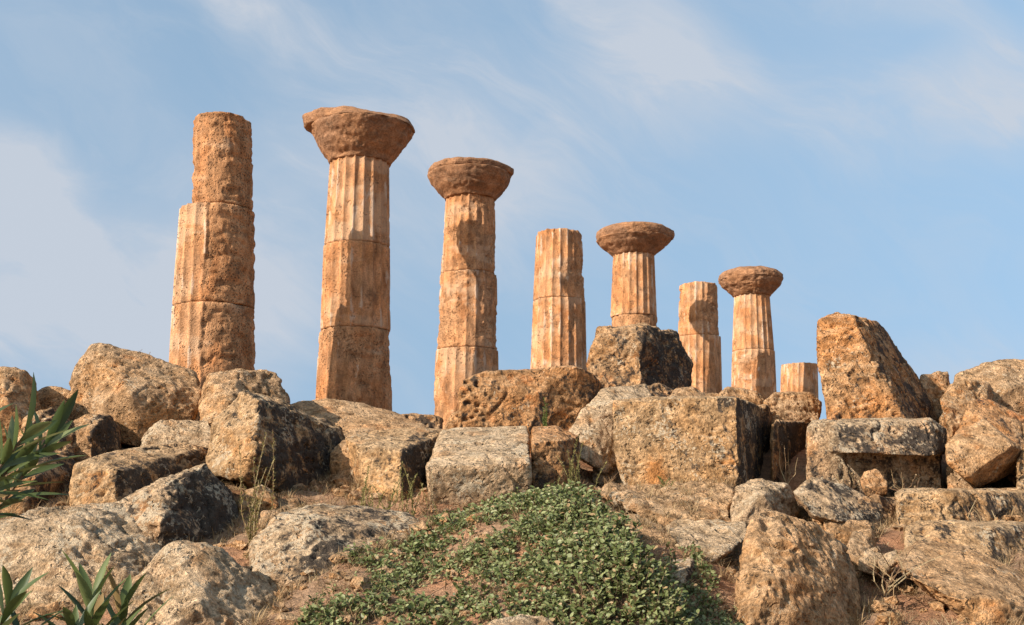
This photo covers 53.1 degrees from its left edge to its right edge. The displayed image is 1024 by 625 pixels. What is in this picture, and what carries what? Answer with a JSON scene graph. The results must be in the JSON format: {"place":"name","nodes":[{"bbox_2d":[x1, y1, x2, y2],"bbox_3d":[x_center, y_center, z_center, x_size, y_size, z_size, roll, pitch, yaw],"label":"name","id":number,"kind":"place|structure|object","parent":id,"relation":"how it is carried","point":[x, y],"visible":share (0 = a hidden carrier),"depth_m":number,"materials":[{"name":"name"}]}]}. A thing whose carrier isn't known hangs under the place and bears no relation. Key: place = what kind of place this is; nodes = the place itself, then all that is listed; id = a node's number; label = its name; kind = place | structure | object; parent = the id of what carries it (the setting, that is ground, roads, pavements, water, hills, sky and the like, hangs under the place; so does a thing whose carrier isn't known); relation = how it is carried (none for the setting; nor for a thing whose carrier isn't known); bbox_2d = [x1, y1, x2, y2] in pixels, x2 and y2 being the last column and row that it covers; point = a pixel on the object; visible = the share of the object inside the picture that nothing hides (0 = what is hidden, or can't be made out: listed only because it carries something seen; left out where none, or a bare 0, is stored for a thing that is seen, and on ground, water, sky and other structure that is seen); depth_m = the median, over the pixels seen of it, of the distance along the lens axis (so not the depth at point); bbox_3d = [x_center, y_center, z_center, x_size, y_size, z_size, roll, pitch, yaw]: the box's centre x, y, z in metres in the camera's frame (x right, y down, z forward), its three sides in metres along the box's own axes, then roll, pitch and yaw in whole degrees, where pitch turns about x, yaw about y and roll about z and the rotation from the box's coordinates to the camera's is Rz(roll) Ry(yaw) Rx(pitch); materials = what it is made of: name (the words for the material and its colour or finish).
{"place":"outdoors","nodes":[
{"label":"outdoors","id":0,"kind":"place"},
{"bbox_2d":[0,445,1023,624],"bbox_3d":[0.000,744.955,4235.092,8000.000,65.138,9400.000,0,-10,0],"label":"ground","id":1,"kind":"structure","parent":0,"point":[798,479],"depth_m":11.25,"materials":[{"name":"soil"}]},
{"bbox_2d":[0,366,40,447],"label":"boulder","id":2,"kind":"object","parent":1,"relation":"on","point":[15,386],"visible":0.42,"depth_m":17.80,"materials":[{"name":"beige stone"}]},
{"bbox_2d":[0,566,67,624],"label":"oleander","id":3,"kind":"object","parent":1,"relation":"on","point":[16,596],"visible":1,"depth_m":2.61,"materials":[{"name":"green plant"}]},
{"bbox_2d":[0,454,75,514],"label":"boulder","id":4,"kind":"object","parent":1,"relation":"on","point":[61,474],"visible":0.16,"depth_m":14.26,"materials":[{"name":"stone"}]},
{"bbox_2d":[0,372,89,520],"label":"oleander","id":5,"kind":"object","parent":1,"relation":"on","point":[22,458],"visible":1,"depth_m":3.08,"materials":[{"name":"green plant"}]},
{"bbox_2d":[17,407,75,458],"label":"boulder","id":6,"kind":"object","parent":1,"relation":"on","point":[45,415],"visible":0.24,"depth_m":16.71,"materials":[{"name":"stone"}]},
{"bbox_2d":[38,386,70,410],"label":"boulder","id":7,"kind":"object","parent":1,"relation":"on","point":[53,397],"visible":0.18,"depth_m":19.55,"materials":[{"name":"beige stone"}]},
{"bbox_2d":[0,502,162,612],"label":"boulder","id":8,"kind":"object","parent":1,"relation":"on","point":[90,537],"visible":0.46,"depth_m":11.03,"materials":[{"name":"stone"}]},
{"bbox_2d":[72,413,121,462],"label":"boulder","id":9,"kind":"object","parent":1,"relation":"on","point":[99,434],"visible":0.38,"depth_m":17.02,"materials":[{"name":"stone"}]},
{"bbox_2d":[33,549,172,624],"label":"oleander","id":10,"kind":"object","parent":1,"relation":"on","point":[92,613],"visible":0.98,"depth_m":2.83,"materials":[{"name":"green plant"}]},
{"bbox_2d":[66,343,201,446],"bbox_3d":[-7.582,1.659,20.507,2.442,2.237,4.466,4,-10,-22],"label":"boulder","id":11,"kind":"object","parent":1,"relation":"on","point":[136,395],"visible":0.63,"depth_m":19.04,"materials":[{"name":"beige stone"}]},
{"bbox_2d":[69,442,207,505],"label":"stone block","id":12,"kind":"structure","parent":1,"relation":"on","point":[114,476],"depth_m":14.18,"materials":[{"name":"beige stone"}]},
{"bbox_2d":[140,419,210,466],"bbox_3d":[-5.723,2.344,17.737,1.264,1.058,2.312,3,-10,-15],"label":"boulder","id":13,"kind":"object","parent":1,"relation":"on","point":[197,433],"visible":0.48,"depth_m":17.12,"materials":[{"name":"stone"}]},
{"bbox_2d":[115,463,238,547],"bbox_3d":[-4.407,2.894,13.452,1.735,1.803,3.729,3,-10,-19],"label":"boulder","id":14,"kind":"object","parent":1,"relation":"on","point":[197,500],"visible":0.38,"depth_m":12.40,"materials":[{"name":"stone"}]},
{"bbox_2d":[126,540,278,624],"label":"boulder","id":15,"kind":"object","parent":1,"relation":"on","point":[206,583],"visible":0.75,"depth_m":9.82,"materials":[{"name":"stone"}]},
{"bbox_2d":[169,111,255,420],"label":"column","id":16,"kind":"structure","parent":1,"relation":"on","point":[212,318],"depth_m":24.24,"materials":[{"name":"stone"}]},
{"bbox_2d":[238,431,275,547],"bbox_3d":[-3.056,2.180,12.221,0.484,1.556,0.612,7,-12,-34],"label":"weed","id":17,"kind":"object","parent":1,"relation":"on","point":[248,528],"visible":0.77,"depth_m":12.09,"materials":[{"name":"plant"}]},
{"bbox_2d":[238,484,278,511],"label":"stone","id":18,"kind":"object","parent":1,"relation":"on","point":[266,501],"visible":0.39,"depth_m":13.72,"materials":[{"name":"brown stone"}]},
{"bbox_2d":[257,510,278,528],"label":"stone","id":19,"kind":"object","parent":1,"relation":"on","point":[266,514],"visible":0.21,"depth_m":13.01,"materials":[{"name":"beige stone"}]},
{"bbox_2d":[205,390,344,491],"bbox_3d":[-3.762,2.179,16.692,2.283,1.879,5.006,2,-10,-12],"label":"boulder","id":20,"kind":"object","parent":1,"relation":"on","point":[305,444],"visible":0.77,"depth_m":15.18,"materials":[{"name":"stone"}]},
{"bbox_2d":[198,368,289,426],"bbox_3d":[-5.174,1.921,19.878,1.673,1.785,3.450,2,-10,-14],"label":"boulder","id":21,"kind":"object","parent":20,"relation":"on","point":[220,390],"visible":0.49,"depth_m":19.01,"materials":[{"name":"beige stone"}]},
{"bbox_2d":[276,498,303,510],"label":"stone","id":22,"kind":"object","parent":1,"relation":"on","point":[289,501],"visible":0.18,"depth_m":13.96,"materials":[{"name":"brown stone"}]},
{"bbox_2d":[248,503,420,588],"bbox_3d":[-2.149,3.009,12.211,2.265,1.439,3.291,0,-10,0],"label":"boulder","id":23,"kind":"object","parent":1,"relation":"on","point":[288,546],"visible":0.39,"depth_m":11.43,"materials":[{"name":"stone"}]},
{"bbox_2d":[329,439,357,485],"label":"stone block","id":24,"kind":"structure","parent":1,"relation":"on","point":[340,465],"depth_m":15.95,"materials":[{"name":"brown stone"}]},
{"bbox_2d":[302,106,414,410],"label":"column","id":25,"kind":"structure","parent":1,"relation":"on","point":[361,149],"depth_m":27.91,"materials":[{"name":"stone"}]},
{"bbox_2d":[291,398,425,437],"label":"stone block","id":26,"kind":"structure","parent":1,"relation":"on","point":[350,418],"depth_m":20.76,"materials":[{"name":"beige stone"}]},
{"bbox_2d":[360,461,404,509],"bbox_3d":[-1.762,2.360,13.231,0.509,0.866,0.697,8,-12,-38],"label":"weed","id":27,"kind":"object","parent":1,"relation":"on","point":[363,490],"visible":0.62,"depth_m":13.14,"materials":[{"name":"plant"}]},
{"bbox_2d":[345,427,447,501],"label":"stone block","id":28,"kind":"structure","parent":1,"relation":"on","point":[383,454],"depth_m":15.01,"materials":[{"name":"beige stone"}]},
{"bbox_2d":[375,468,439,515],"bbox_3d":[-1.369,2.427,13.450,0.838,0.821,0.510,-8,-12,39],"label":"weed","id":29,"kind":"object","parent":1,"relation":"on","point":[413,512],"visible":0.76,"depth_m":13.37,"materials":[{"name":"plant"}]},
{"bbox_2d":[401,413,443,428],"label":"stone block","id":30,"kind":"structure","parent":1,"relation":"on","point":[430,421],"depth_m":21.39,"materials":[{"name":"beige stone"}]},
{"bbox_2d":[427,469,435,513],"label":"weed","id":31,"kind":"object","parent":1,"relation":"on","point":[431,496],"visible":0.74,"depth_m":13.53,"materials":[{"name":"plant"}]},
{"bbox_2d":[427,157,513,427],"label":"column","id":32,"kind":"structure","parent":1,"relation":"on","point":[470,190],"depth_m":32.13,"materials":[{"name":"stone"}]},
{"bbox_2d":[425,424,531,505],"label":"stone block","id":33,"kind":"structure","parent":1,"relation":"on","point":[474,465],"depth_m":14.05,"materials":[{"name":"beige stone"}]},
{"bbox_2d":[294,479,721,624],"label":"shrub","id":34,"kind":"object","parent":1,"relation":"on","point":[618,542],"visible":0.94,"depth_m":9.78,"materials":[{"name":"green plant"}]},
{"bbox_2d":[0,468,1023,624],"bbox_3d":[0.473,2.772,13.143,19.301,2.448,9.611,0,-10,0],"label":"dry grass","id":35,"kind":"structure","parent":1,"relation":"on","point":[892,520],"depth_m":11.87,"materials":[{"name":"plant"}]},
{"bbox_2d":[487,614,554,624],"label":"stone","id":36,"kind":"object","parent":1,"relation":"on","point":[521,619],"visible":1,"depth_m":8.61,"materials":[{"name":"beige stone"}]},
{"bbox_2d":[443,365,603,452],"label":"stone block","id":37,"kind":"structure","parent":1,"relation":"on","point":[510,397],"depth_m":18.42,"materials":[{"name":"brown stone"}]},
{"bbox_2d":[531,425,580,489],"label":"stone block","id":38,"kind":"structure","parent":1,"relation":"on","point":[549,444],"depth_m":15.10,"materials":[{"name":"brown stone"}]},
{"bbox_2d":[542,397,547,425],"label":"weed","id":39,"kind":"object","parent":38,"relation":"on","point":[545,418],"visible":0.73,"depth_m":17.28,"materials":[{"name":"green plant"}]},
{"bbox_2d":[530,228,586,370],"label":"column","id":40,"kind":"structure","parent":1,"relation":"on","point":[559,323],"depth_m":36.74,"materials":[{"name":"stone"}]},
{"bbox_2d":[555,433,606,487],"bbox_3d":[0.868,2.160,14.291,0.705,0.907,0.712,-8,-12,39],"label":"weed","id":41,"kind":"object","parent":1,"relation":"on","point":[571,471],"visible":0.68,"depth_m":14.29,"materials":[{"name":"plant"}]},
{"bbox_2d":[569,384,651,487],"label":"stone block","id":42,"kind":"structure","parent":1,"relation":"on","point":[592,425],"depth_m":16.89,"materials":[{"name":"beige stone"}]},
{"bbox_2d":[596,221,674,326],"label":"column","id":43,"kind":"structure","parent":1,"relation":"on","point":[632,248],"depth_m":41.27,"materials":[{"name":"stone"}]},
{"bbox_2d":[614,514,676,547],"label":"rock","id":44,"kind":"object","parent":1,"relation":"on","point":[648,531],"depth_m":12.76,"materials":[{"name":"beige stone"}]},
{"bbox_2d":[593,480,734,525],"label":"stone block","id":45,"kind":"structure","parent":1,"relation":"on","point":[628,498],"depth_m":14.59,"materials":[{"name":"beige stone"}]},
{"bbox_2d":[657,476,674,486],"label":"weed","id":46,"kind":"object","parent":45,"relation":"on","point":[662,482],"visible":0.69,"depth_m":15.40,"materials":[{"name":"green plant"}]},
{"bbox_2d":[612,395,762,486],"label":"stone block","id":47,"kind":"structure","parent":45,"relation":"on","point":[684,438],"depth_m":16.25,"materials":[{"name":"beige stone"}]},
{"bbox_2d":[647,383,673,396],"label":"stone","id":48,"kind":"object","parent":47,"relation":"on","point":[659,389],"visible":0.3,"depth_m":19.89,"materials":[{"name":"brown stone"}]},
{"bbox_2d":[670,386,705,396],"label":"stone","id":49,"kind":"object","parent":47,"relation":"on","point":[687,391],"visible":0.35,"depth_m":19.35,"materials":[{"name":"brown stone"}]},
{"bbox_2d":[671,555,696,587],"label":"stone","id":50,"kind":"object","parent":1,"relation":"on","point":[686,568],"visible":0.25,"depth_m":11.05,"materials":[{"name":"grey stone"}]},
{"bbox_2d":[641,540,743,624],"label":"shrub","id":51,"kind":"object","parent":1,"relation":"on","point":[724,619],"visible":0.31,"depth_m":10.69,"materials":[{"name":"green plant"}]},
{"bbox_2d":[678,281,721,393],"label":"column","id":52,"kind":"structure","parent":1,"relation":"on","point":[699,336],"depth_m":45.50,"materials":[{"name":"stone"}]},
{"bbox_2d":[665,519,746,562],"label":"stone block","id":53,"kind":"structure","parent":1,"relation":"on","point":[723,538],"depth_m":12.93,"materials":[{"name":"beige stone"}]},
{"bbox_2d":[703,392,717,396],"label":"stone block","id":54,"kind":"structure","parent":1,"relation":"on","point":[712,394],"depth_m":21.67,"materials":[{"name":"brown stone"}]},
{"bbox_2d":[718,266,782,399],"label":"column","id":55,"kind":"structure","parent":1,"relation":"on","point":[750,290],"depth_m":49.89,"materials":[{"name":"stone"}]},
{"bbox_2d":[730,478,799,527],"bbox_3d":[3.666,2.921,14.783,0.964,1.038,2.389,-2,-10,14],"label":"boulder","id":56,"kind":"object","parent":1,"relation":"on","point":[752,498],"visible":0.48,"depth_m":14.17,"materials":[{"name":"stone"}]},
{"bbox_2d":[758,404,771,454],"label":"stone block","id":57,"kind":"structure","parent":1,"relation":"on","point":[766,420],"depth_m":19.02,"materials":[{"name":"brown stone"}]},
{"bbox_2d":[718,386,764,404],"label":"stone","id":58,"kind":"object","parent":57,"relation":"on","point":[754,397],"visible":0.2,"depth_m":20.62,"materials":[{"name":"brown stone"}]},
{"bbox_2d":[773,448,797,483],"bbox_3d":[4.485,2.497,16.882,0.444,0.706,0.229,3,-10,-17],"label":"weed","id":59,"kind":"object","parent":1,"relation":"on","point":[785,469],"visible":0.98,"depth_m":16.85,"materials":[{"name":"plant"}]},
{"bbox_2d":[770,419,808,481],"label":"stone block","id":60,"kind":"structure","parent":1,"relation":"on","point":[789,436],"depth_m":18.11,"materials":[{"name":"brown stone"}]},
{"bbox_2d":[763,391,821,423],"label":"stone","id":61,"kind":"object","parent":1,"relation":"on","point":[805,407],"visible":0.51,"depth_m":19.97,"materials":[{"name":"brown stone"}]},
{"bbox_2d":[735,509,860,624],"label":"boulder","id":62,"kind":"object","parent":1,"relation":"on","point":[794,571],"visible":0.95,"depth_m":10.35,"materials":[{"name":"beige stone"}]},
{"bbox_2d":[780,362,818,398],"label":"column","id":63,"kind":"structure","parent":1,"relation":"on","point":[800,377],"depth_m":53.92,"materials":[{"name":"stone"}]},
{"bbox_2d":[793,477,883,522],"bbox_3d":[4.709,2.714,14.744,1.248,0.682,2.442,-3,-10,17],"label":"boulder","id":64,"kind":"object","parent":1,"relation":"on","point":[821,500],"visible":0.84,"depth_m":14.24,"materials":[{"name":"stone"}]},
{"bbox_2d":[837,471,858,488],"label":"weed","id":65,"kind":"object","parent":64,"relation":"on","point":[853,485],"visible":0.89,"depth_m":15.40,"materials":[{"name":"plant"}]},
{"bbox_2d":[823,519,871,542],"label":"stone","id":66,"kind":"object","parent":1,"relation":"on","point":[838,529],"visible":0.34,"depth_m":13.70,"materials":[{"name":"beige stone"}]},
{"bbox_2d":[846,528,875,573],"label":"stone","id":67,"kind":"object","parent":1,"relation":"on","point":[859,543],"visible":0.66,"depth_m":12.67,"materials":[{"name":"beige stone"}]},
{"bbox_2d":[858,546,883,576],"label":"stone","id":68,"kind":"object","parent":1,"relation":"on","point":[870,554],"visible":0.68,"depth_m":11.92,"materials":[{"name":"beige stone"}]},
{"bbox_2d":[805,417,946,496],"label":"stone block","id":69,"kind":"structure","parent":1,"relation":"on","point":[908,448],"depth_m":16.67,"materials":[{"name":"beige stone"}]},
{"bbox_2d":[816,312,938,422],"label":"stone block","id":70,"kind":"structure","parent":69,"relation":"on","point":[865,370],"depth_m":18.75,"materials":[{"name":"brown stone"}]},
{"bbox_2d":[858,494,895,531],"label":"stone block","id":71,"kind":"structure","parent":1,"relation":"on","point":[887,503],"depth_m":14.85,"materials":[{"name":"beige stone"}]},
{"bbox_2d":[860,469,887,496],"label":"stone","id":72,"kind":"object","parent":71,"relation":"on","point":[873,481],"visible":0.92,"depth_m":15.62,"materials":[{"name":"brown stone"}]},
{"bbox_2d":[878,550,896,576],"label":"stone","id":73,"kind":"object","parent":1,"relation":"on","point":[882,562],"visible":0.84,"depth_m":11.82,"materials":[{"name":"beige stone"}]},
{"bbox_2d":[858,540,945,595],"bbox_3d":[4.145,2.744,11.007,1.020,0.608,0.810,2,-10,-10],"label":"weed","id":74,"kind":"object","parent":1,"relation":"on","point":[888,586],"visible":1,"depth_m":11.05,"materials":[{"name":"plant"}]},
{"bbox_2d":[920,371,949,420],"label":"stone","id":75,"kind":"object","parent":1,"relation":"on","point":[936,384],"visible":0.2,"depth_m":22.05,"materials":[{"name":"brown stone"}]},
{"bbox_2d":[939,413,949,442],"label":"boulder","id":76,"kind":"object","parent":1,"relation":"on","point":[941,421],"visible":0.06,"depth_m":19.41,"materials":[{"name":"stone"}]},
{"bbox_2d":[894,541,1023,624],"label":"stone block","id":77,"kind":"structure","parent":1,"relation":"on","point":[968,582],"depth_m":11.23,"materials":[{"name":"beige stone"}]},
{"bbox_2d":[894,487,1023,525],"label":"stone block","id":78,"kind":"structure","parent":1,"relation":"on","point":[913,505],"depth_m":14.55,"materials":[{"name":"beige stone"}]},
{"bbox_2d":[883,470,919,490],"bbox_3d":[5.889,2.551,15.506,0.595,0.347,0.444,-4,-10,21],"label":"weed","id":79,"kind":"object","parent":78,"relation":"on","point":[902,480],"visible":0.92,"depth_m":15.53,"materials":[{"name":"plant"}]},
{"bbox_2d":[945,419,1021,487],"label":"stone block","id":80,"kind":"structure","parent":78,"relation":"on","point":[981,453],"depth_m":16.25,"materials":[{"name":"brown stone"}]},
{"bbox_2d":[946,465,977,488],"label":"stone block","id":81,"kind":"structure","parent":1,"relation":"on","point":[955,479],"depth_m":16.51,"materials":[{"name":"brown stone"}]},
{"bbox_2d":[903,519,1023,562],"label":"stone block","id":82,"kind":"structure","parent":1,"relation":"on","point":[986,538],"depth_m":13.09,"materials":[{"name":"beige stone"}]},
{"bbox_2d":[939,498,996,522],"bbox_3d":[6.240,2.750,14.006,0.712,0.420,0.318,-5,-11,26],"label":"weed","id":83,"kind":"object","parent":82,"relation":"on","point":[969,512],"visible":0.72,"depth_m":14.06,"materials":[{"name":"plant"}]},
{"bbox_2d":[940,380,993,438],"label":"stone block","id":84,"kind":"structure","parent":1,"relation":"on","point":[955,398],"depth_m":19.37,"materials":[{"name":"brown stone"}]},
{"bbox_2d":[953,359,1023,414],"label":"boulder","id":85,"kind":"object","parent":1,"relation":"on","point":[1004,378],"visible":0.38,"depth_m":21.16,"materials":[{"name":"beige stone"}]},
{"bbox_2d":[954,398,1023,486],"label":"stone block","id":86,"kind":"structure","parent":1,"relation":"on","point":[1007,422],"depth_m":18.06,"materials":[{"name":"beige stone"}]},
{"bbox_2d":[1015,444,1023,488],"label":"boulder","id":87,"kind":"object","parent":1,"relation":"on","point":[1019,470],"visible":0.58,"depth_m":16.18,"materials":[{"name":"stone"}]},
{"bbox_2d":[0,0,1023,419],"label":"sky","id":88,"kind":"structure","parent":0,"point":[869,154],"materials":[{"name":"blue"}]},
{"bbox_2d":[586,322,693,389],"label":"stone block","id":89,"kind":"structure","parent":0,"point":[637,354],"depth_m":24.06,"materials":[{"name":"brown stone"}]}
]}

